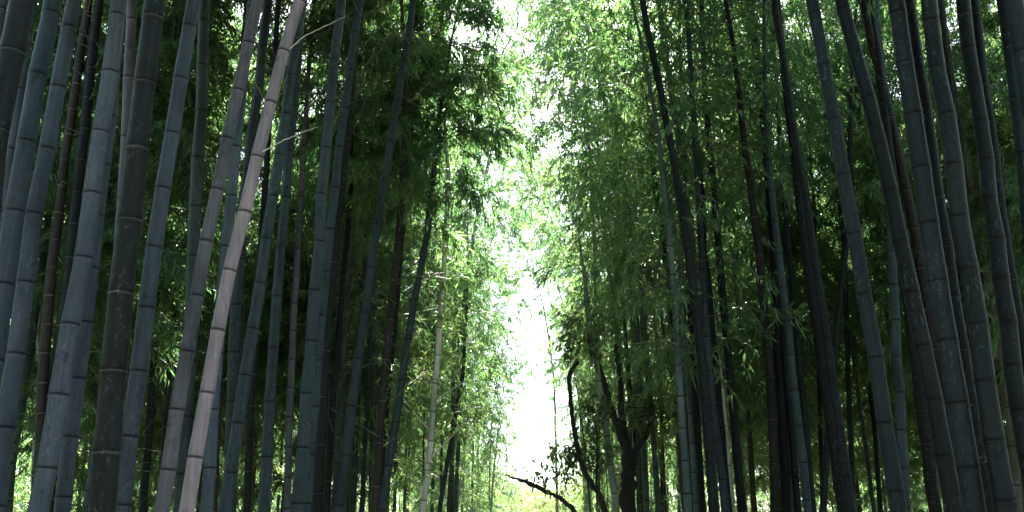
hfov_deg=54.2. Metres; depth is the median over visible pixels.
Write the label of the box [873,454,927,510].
bamboo
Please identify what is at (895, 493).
bamboo
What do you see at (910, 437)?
bamboo
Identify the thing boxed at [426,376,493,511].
bamboo
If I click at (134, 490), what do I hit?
bamboo
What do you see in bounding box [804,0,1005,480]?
bamboo
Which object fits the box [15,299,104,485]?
bamboo
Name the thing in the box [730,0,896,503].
bamboo
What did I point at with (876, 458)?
bamboo
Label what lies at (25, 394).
bamboo
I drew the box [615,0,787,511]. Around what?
bamboo
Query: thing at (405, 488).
bamboo
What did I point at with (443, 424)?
bamboo
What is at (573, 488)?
bamboo
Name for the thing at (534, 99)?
bamboo
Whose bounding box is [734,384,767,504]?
bamboo
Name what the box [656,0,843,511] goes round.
bamboo
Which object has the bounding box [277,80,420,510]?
bamboo
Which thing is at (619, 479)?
bamboo
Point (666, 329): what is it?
bamboo
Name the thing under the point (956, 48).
bamboo
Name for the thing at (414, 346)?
bamboo
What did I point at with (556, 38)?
bamboo
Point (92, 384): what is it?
bamboo
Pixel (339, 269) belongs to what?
bamboo
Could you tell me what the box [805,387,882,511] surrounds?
bamboo
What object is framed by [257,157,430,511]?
bamboo
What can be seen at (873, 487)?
bamboo
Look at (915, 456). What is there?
bamboo
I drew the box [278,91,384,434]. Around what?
bamboo
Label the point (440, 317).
bamboo
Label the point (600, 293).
bamboo
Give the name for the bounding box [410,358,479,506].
bamboo
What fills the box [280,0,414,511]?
bamboo
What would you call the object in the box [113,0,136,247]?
bamboo
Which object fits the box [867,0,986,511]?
bamboo
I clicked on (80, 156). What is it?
bamboo
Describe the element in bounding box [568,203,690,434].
bamboo
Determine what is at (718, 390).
bamboo
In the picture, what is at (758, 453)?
bamboo
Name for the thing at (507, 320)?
bamboo
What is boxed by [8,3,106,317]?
bamboo
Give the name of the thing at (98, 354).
bamboo
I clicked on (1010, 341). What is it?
bamboo
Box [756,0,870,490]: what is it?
bamboo
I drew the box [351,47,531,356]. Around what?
bamboo
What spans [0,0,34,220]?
bamboo
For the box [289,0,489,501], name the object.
bamboo
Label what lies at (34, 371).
bamboo
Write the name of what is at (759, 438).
bamboo
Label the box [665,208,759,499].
bamboo
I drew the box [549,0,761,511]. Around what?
bamboo
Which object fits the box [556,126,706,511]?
bamboo
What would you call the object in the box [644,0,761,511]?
bamboo
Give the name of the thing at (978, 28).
bamboo
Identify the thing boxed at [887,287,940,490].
bamboo
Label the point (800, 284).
bamboo
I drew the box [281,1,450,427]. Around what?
bamboo
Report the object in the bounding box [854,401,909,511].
bamboo
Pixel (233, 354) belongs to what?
bamboo
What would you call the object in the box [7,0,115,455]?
bamboo
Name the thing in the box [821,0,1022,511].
bamboo
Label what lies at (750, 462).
bamboo
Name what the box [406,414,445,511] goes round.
bamboo
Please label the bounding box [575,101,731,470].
bamboo
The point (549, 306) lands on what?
bamboo
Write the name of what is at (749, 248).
bamboo
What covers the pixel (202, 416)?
bamboo
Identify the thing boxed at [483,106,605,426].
bamboo
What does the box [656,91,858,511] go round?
bamboo
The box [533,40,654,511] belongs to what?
bamboo
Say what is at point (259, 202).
bamboo
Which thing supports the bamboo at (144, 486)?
on the ground
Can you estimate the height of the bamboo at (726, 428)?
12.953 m
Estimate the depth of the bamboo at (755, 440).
19.61 m
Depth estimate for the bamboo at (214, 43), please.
10.97 m
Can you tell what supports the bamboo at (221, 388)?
on the ground
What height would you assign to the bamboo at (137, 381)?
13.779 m
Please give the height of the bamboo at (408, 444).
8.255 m
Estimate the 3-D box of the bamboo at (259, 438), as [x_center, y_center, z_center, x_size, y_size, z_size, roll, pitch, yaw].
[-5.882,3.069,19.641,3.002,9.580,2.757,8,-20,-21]
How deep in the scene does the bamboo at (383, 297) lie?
15.84 m
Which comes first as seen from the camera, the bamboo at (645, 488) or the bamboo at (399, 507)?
the bamboo at (645, 488)
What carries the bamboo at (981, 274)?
on the ground
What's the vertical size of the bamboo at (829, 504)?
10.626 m
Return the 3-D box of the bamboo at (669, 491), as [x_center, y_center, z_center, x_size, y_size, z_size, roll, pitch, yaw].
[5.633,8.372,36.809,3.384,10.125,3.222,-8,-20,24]
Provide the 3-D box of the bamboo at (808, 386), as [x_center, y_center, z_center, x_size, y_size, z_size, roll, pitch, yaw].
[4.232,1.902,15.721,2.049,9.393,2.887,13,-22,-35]
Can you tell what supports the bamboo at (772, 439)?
on the ground
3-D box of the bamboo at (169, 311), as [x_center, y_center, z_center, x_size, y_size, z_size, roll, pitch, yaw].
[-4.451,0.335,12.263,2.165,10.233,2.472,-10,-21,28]
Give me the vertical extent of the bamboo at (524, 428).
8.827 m
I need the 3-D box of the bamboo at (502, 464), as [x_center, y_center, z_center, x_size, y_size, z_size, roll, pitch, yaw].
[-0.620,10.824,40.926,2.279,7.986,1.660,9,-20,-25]
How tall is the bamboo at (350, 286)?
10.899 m
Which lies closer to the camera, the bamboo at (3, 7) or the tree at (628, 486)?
the bamboo at (3, 7)
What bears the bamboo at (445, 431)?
on the ground
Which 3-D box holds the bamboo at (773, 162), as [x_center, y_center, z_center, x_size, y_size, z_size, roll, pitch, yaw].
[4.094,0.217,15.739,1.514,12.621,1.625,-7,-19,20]
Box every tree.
[506,455,578,511]
[542,313,625,511]
[550,302,677,511]
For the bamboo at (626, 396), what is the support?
on the ground
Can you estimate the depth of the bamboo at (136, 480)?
21.47 m
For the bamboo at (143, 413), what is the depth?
20.67 m
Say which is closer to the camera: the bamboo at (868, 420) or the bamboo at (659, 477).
the bamboo at (868, 420)
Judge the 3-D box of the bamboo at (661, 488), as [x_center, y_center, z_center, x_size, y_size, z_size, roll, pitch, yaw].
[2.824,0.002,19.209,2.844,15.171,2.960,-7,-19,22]
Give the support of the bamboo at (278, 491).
on the ground
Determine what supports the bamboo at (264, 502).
on the ground
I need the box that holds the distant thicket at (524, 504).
[13,429,925,511]
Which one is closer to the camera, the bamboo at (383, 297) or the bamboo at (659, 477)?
the bamboo at (383, 297)
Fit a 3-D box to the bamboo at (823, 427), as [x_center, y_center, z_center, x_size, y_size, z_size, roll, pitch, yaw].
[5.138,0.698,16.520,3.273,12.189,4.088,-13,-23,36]
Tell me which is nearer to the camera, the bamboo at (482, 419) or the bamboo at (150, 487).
the bamboo at (150, 487)
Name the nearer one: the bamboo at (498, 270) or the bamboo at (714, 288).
the bamboo at (714, 288)
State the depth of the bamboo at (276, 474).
35.75 m
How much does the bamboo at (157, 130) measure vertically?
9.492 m
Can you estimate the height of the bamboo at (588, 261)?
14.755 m
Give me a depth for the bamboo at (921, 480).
21.41 m
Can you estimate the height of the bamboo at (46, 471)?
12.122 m
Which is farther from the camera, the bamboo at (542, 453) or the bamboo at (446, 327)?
the bamboo at (542, 453)
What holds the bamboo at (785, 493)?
on the ground
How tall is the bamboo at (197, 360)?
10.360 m
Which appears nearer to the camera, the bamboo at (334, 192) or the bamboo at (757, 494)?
the bamboo at (334, 192)
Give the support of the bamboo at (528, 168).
on the ground
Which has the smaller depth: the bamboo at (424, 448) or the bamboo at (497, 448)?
the bamboo at (424, 448)
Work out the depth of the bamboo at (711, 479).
10.37 m
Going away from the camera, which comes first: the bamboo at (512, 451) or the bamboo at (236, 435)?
the bamboo at (236, 435)
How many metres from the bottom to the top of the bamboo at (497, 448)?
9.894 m
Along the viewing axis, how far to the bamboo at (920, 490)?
20.53 m
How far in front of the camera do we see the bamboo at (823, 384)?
10.22 m
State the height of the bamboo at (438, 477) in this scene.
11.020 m
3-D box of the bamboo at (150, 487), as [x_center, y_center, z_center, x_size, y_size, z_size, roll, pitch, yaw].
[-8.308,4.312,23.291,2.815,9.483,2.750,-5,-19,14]
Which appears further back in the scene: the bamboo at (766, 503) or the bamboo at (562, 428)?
the bamboo at (766, 503)
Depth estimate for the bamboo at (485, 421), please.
31.64 m
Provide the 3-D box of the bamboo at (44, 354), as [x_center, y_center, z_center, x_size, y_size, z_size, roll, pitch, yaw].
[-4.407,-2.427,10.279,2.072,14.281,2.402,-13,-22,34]
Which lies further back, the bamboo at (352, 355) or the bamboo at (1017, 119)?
the bamboo at (352, 355)
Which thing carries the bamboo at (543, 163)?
on the ground
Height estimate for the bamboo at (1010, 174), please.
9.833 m
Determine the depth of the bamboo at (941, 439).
6.44 m
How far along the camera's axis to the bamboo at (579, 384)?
19.91 m
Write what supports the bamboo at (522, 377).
on the ground
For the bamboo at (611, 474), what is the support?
on the ground
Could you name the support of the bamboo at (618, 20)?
on the ground
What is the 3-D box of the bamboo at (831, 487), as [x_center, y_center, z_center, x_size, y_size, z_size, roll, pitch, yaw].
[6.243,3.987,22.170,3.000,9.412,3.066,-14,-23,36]
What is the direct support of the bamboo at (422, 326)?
on the ground
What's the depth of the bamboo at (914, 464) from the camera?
16.13 m
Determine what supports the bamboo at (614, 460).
on the ground
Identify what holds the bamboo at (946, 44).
on the ground
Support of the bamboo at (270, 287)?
on the ground
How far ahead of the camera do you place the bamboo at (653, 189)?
14.05 m
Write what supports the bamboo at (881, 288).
on the ground
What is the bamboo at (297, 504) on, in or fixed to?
on the ground
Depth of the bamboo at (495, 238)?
35.90 m
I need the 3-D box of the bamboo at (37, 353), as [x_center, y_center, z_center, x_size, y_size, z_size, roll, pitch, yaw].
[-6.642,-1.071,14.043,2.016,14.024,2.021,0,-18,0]
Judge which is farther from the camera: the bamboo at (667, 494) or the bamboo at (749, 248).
the bamboo at (667, 494)
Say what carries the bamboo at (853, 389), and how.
on the ground
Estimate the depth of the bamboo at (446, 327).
23.57 m
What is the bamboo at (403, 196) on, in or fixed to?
on the ground
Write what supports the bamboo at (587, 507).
on the ground
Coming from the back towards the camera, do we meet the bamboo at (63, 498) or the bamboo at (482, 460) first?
the bamboo at (482, 460)
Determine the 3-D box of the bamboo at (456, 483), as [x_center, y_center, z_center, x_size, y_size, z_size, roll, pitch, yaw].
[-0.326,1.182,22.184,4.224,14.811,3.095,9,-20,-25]
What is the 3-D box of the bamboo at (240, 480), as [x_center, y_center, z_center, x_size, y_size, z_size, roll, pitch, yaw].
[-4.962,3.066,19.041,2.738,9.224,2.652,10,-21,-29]
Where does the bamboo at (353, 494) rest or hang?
on the ground
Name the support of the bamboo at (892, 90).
on the ground
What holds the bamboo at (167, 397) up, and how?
on the ground
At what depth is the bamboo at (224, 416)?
16.26 m
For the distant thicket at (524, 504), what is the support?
on the ground
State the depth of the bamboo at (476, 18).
12.51 m
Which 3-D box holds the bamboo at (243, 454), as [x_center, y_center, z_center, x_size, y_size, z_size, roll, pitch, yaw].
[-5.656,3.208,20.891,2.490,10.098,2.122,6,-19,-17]
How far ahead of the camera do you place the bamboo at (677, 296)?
11.23 m
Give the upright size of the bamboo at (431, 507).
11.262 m
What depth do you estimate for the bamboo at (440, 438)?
27.52 m
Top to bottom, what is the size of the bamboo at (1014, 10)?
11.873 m
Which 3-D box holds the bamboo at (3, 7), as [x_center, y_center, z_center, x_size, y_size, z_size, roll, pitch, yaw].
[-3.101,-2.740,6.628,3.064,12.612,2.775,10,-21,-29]
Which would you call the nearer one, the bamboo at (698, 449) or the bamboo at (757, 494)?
the bamboo at (698, 449)
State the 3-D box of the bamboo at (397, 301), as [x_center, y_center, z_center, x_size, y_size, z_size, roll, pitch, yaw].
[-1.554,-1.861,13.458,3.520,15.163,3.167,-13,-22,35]
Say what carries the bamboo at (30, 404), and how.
on the ground
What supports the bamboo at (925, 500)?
on the ground
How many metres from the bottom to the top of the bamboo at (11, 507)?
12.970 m
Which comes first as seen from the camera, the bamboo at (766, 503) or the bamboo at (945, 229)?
the bamboo at (945, 229)
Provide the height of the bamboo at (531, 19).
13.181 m
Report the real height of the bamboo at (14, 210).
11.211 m
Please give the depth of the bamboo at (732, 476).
22.79 m
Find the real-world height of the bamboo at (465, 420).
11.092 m
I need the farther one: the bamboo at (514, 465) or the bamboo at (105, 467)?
the bamboo at (514, 465)
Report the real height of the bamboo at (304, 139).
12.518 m
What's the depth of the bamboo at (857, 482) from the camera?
17.91 m
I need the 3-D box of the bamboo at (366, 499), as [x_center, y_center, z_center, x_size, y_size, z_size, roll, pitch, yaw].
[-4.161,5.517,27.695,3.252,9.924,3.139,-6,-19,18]
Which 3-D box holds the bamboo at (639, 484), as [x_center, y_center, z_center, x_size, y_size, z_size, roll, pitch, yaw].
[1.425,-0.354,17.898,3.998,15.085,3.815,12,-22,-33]
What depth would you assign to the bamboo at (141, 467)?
18.63 m
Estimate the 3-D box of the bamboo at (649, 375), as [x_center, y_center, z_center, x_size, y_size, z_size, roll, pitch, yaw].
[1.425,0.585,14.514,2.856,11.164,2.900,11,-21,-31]
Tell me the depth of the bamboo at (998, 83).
11.76 m
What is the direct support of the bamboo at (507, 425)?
on the ground
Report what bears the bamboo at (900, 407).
on the ground
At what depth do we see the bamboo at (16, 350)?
5.75 m
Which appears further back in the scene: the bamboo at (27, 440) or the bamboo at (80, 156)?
the bamboo at (27, 440)
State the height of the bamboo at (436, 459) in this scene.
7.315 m
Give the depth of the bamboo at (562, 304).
24.80 m
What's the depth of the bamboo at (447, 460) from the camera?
13.46 m
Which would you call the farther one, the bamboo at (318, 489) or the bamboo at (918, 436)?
the bamboo at (918, 436)
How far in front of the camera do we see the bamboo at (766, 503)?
45.26 m
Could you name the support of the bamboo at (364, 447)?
on the ground
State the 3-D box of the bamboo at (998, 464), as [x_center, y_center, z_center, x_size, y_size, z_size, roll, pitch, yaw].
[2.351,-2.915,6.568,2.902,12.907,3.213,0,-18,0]
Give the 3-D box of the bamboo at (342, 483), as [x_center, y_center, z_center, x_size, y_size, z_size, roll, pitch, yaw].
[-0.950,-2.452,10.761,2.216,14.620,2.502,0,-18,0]
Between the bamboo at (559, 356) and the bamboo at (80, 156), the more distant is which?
the bamboo at (559, 356)
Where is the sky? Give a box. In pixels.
[5,0,999,509]
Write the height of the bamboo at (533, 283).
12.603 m
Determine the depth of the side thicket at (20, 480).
30.11 m
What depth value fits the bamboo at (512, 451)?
39.64 m
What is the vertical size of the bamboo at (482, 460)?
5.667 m
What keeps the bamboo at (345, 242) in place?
on the ground
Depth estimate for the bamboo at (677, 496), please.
17.93 m
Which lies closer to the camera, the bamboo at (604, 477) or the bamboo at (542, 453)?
the bamboo at (604, 477)
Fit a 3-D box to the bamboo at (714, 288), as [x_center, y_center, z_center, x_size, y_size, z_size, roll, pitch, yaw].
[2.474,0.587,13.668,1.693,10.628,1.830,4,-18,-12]
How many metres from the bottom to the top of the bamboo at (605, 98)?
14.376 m
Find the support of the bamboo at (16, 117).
on the ground
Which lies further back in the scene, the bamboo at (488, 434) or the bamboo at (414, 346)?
the bamboo at (488, 434)
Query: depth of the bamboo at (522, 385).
27.54 m
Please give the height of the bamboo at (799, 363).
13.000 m
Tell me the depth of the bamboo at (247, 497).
10.13 m
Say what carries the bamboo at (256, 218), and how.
on the ground
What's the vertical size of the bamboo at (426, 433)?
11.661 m
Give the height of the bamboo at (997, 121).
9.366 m
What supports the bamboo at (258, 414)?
on the ground
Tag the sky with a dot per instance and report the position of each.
(530, 448)
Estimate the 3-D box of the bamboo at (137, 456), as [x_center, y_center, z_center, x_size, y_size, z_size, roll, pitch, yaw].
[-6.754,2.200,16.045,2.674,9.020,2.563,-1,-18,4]
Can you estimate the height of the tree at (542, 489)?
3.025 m
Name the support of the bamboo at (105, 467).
on the ground
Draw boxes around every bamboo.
[0,0,7,40]
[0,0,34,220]
[0,0,36,233]
[0,0,61,384]
[0,0,81,511]
[0,74,181,511]
[1,1,169,494]
[1,307,101,480]
[5,0,220,511]
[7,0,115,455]
[7,0,294,511]
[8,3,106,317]
[9,76,82,511]
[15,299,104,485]
[17,346,79,511]
[24,0,259,511]
[26,110,106,511]
[26,294,168,508]
[27,0,126,511]
[28,28,93,475]
[31,0,165,489]
[31,0,184,511]
[49,0,239,510]
[53,5,126,511]
[73,309,103,509]
[74,208,210,511]
[79,1,251,503]
[82,0,328,480]
[86,199,275,511]
[86,364,170,511]
[87,0,165,511]
[89,104,288,511]
[92,0,288,511]
[105,301,200,501]
[112,1,314,511]
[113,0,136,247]
[117,0,200,511]
[133,409,172,511]
[134,461,174,509]
[143,36,318,511]
[143,247,252,507]
[153,0,263,511]
[173,0,209,511]
[179,0,344,511]
[194,0,432,511]
[194,105,403,511]
[196,212,284,504]
[197,143,327,500]
[198,244,298,511]
[200,0,251,511]
[210,0,290,511]
[210,46,306,511]
[217,0,306,511]
[217,363,284,505]
[218,406,294,511]
[222,376,297,511]
[223,446,294,507]
[224,0,272,511]
[240,0,446,511]
[242,0,342,511]
[245,10,474,511]
[252,0,367,511]
[255,131,450,511]
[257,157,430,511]
[267,0,531,511]
[270,0,440,511]
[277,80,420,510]
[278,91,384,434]
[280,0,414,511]
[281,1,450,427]
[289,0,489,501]
[290,0,357,511]
[297,3,380,511]
[303,0,424,511]
[305,5,466,511]
[314,0,548,511]
[315,0,521,498]
[332,0,406,511]
[334,0,460,511]
[346,162,469,511]
[348,353,421,506]
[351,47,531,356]
[358,255,448,511]
[361,88,495,511]
[362,271,450,511]
[366,213,479,511]
[368,446,420,510]
[376,9,514,511]
[391,160,502,511]
[399,202,461,484]
[399,346,470,510]
[400,275,482,511]
[403,233,506,511]
[403,328,472,492]
[404,33,561,511]
[405,183,500,511]
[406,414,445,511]
[407,0,560,511]
[407,147,487,489]
[409,354,474,511]
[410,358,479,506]
[418,210,528,511]
[418,295,466,497]
[426,187,502,511]
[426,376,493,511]
[428,246,533,511]
[428,307,499,511]
[429,276,506,501]
[437,21,579,511]
[444,239,546,511]
[447,198,533,491]
[458,370,516,511]
[459,288,541,511]
[459,440,503,511]
[461,192,545,510]
[461,310,506,510]
[461,351,526,511]
[472,352,542,511]
[479,381,536,511]
[480,175,579,511]
[481,423,524,511]
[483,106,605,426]
[490,0,677,452]
[491,127,604,511]
[496,181,602,511]
[497,199,592,511]
[499,0,660,471]
[500,121,627,436]
[501,420,528,511]
[502,42,676,448]
[503,0,778,511]
[505,0,675,511]
[510,0,843,511]
[512,0,690,511]
[519,0,727,511]
[528,150,628,511]
[530,0,752,511]
[531,231,614,499]
[532,0,628,511]
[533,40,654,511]
[534,441,580,511]
[535,0,673,511]
[536,212,653,494]
[541,302,641,511]
[548,352,621,509]
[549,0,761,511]
[552,263,652,500]
[553,118,690,511]
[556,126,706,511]
[556,207,618,511]
[556,412,595,507]
[559,149,674,505]
[560,290,626,511]
[567,26,755,457]
[567,104,660,451]
[567,234,675,511]
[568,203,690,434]
[573,4,699,511]
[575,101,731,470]
[579,352,648,508]
[582,377,621,511]
[586,0,778,511]
[592,92,679,511]
[595,0,785,511]
[601,213,705,511]
[602,4,748,393]
[614,0,786,511]
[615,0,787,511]
[615,306,705,511]
[616,0,755,398]
[616,139,766,511]
[625,265,675,511]
[626,118,775,509]
[632,0,844,511]
[635,338,675,510]
[639,0,718,511]
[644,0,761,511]
[644,220,766,511]
[648,419,705,511]
[653,10,842,511]
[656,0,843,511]
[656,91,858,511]
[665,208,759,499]
[670,0,863,511]
[677,0,887,511]
[681,0,865,511]
[684,7,805,511]
[699,0,830,511]
[705,118,861,511]
[721,218,766,511]
[725,3,801,240]
[725,266,819,511]
[727,1,910,511]
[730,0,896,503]
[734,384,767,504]
[734,468,769,511]
[735,442,769,511]
[742,0,917,511]
[744,0,900,511]
[744,342,874,510]
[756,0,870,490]
[770,0,954,511]
[771,0,856,511]
[778,0,845,511]
[793,99,903,494]
[797,41,939,504]
[801,0,1023,454]
[801,288,883,511]
[802,54,911,511]
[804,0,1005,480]
[804,126,925,511]
[805,0,906,511]
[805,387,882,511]
[808,0,1023,497]
[808,184,922,510]
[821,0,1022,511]
[835,0,962,511]
[841,148,937,508]
[845,424,922,511]
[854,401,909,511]
[856,441,941,511]
[858,0,957,475]
[867,0,942,511]
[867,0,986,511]
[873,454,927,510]
[875,0,910,511]
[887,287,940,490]
[888,0,1023,487]
[903,351,943,511]
[905,0,994,511]
[907,415,942,508]
[913,29,1023,511]
[920,0,1017,511]
[930,0,1023,399]
[937,0,970,223]
[950,0,1023,258]
[956,0,1023,493]
[971,0,1023,375]
[980,10,1023,302]
[996,0,1023,237]
[1002,0,1023,118]
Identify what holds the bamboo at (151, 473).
on the ground
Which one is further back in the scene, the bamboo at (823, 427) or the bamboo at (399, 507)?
the bamboo at (399, 507)
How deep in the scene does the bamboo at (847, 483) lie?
9.87 m
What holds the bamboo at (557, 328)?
on the ground
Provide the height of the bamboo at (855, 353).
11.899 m
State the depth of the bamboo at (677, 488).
19.74 m
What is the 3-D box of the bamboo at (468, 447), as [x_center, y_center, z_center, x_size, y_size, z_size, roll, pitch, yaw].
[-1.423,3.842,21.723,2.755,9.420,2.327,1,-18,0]
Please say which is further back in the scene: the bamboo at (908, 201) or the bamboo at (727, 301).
the bamboo at (727, 301)
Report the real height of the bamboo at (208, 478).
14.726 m
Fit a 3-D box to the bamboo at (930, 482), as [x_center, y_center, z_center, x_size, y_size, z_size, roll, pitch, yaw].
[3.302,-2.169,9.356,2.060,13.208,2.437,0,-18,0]
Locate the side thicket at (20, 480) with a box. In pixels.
[10,319,1005,511]
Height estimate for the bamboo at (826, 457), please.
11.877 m
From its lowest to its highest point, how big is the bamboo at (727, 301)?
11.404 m
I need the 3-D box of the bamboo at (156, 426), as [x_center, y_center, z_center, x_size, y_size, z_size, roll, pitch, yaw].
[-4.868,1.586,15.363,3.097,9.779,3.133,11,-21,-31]
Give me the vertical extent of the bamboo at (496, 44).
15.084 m
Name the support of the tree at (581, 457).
on the ground
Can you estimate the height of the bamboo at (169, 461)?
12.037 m
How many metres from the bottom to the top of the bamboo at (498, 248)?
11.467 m
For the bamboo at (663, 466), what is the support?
on the ground
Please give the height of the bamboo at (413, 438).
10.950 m
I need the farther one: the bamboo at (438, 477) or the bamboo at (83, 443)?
the bamboo at (438, 477)
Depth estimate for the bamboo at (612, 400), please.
25.65 m
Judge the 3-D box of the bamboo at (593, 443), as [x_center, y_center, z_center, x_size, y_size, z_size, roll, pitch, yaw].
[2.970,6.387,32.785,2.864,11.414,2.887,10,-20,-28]
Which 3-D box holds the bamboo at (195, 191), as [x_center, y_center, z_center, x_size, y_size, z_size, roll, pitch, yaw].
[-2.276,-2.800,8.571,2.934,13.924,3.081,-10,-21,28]
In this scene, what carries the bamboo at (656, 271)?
on the ground
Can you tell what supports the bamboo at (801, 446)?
on the ground
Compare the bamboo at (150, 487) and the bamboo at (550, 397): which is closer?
the bamboo at (150, 487)
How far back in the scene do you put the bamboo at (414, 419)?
21.41 m
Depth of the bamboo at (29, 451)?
13.67 m
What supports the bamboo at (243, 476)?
on the ground

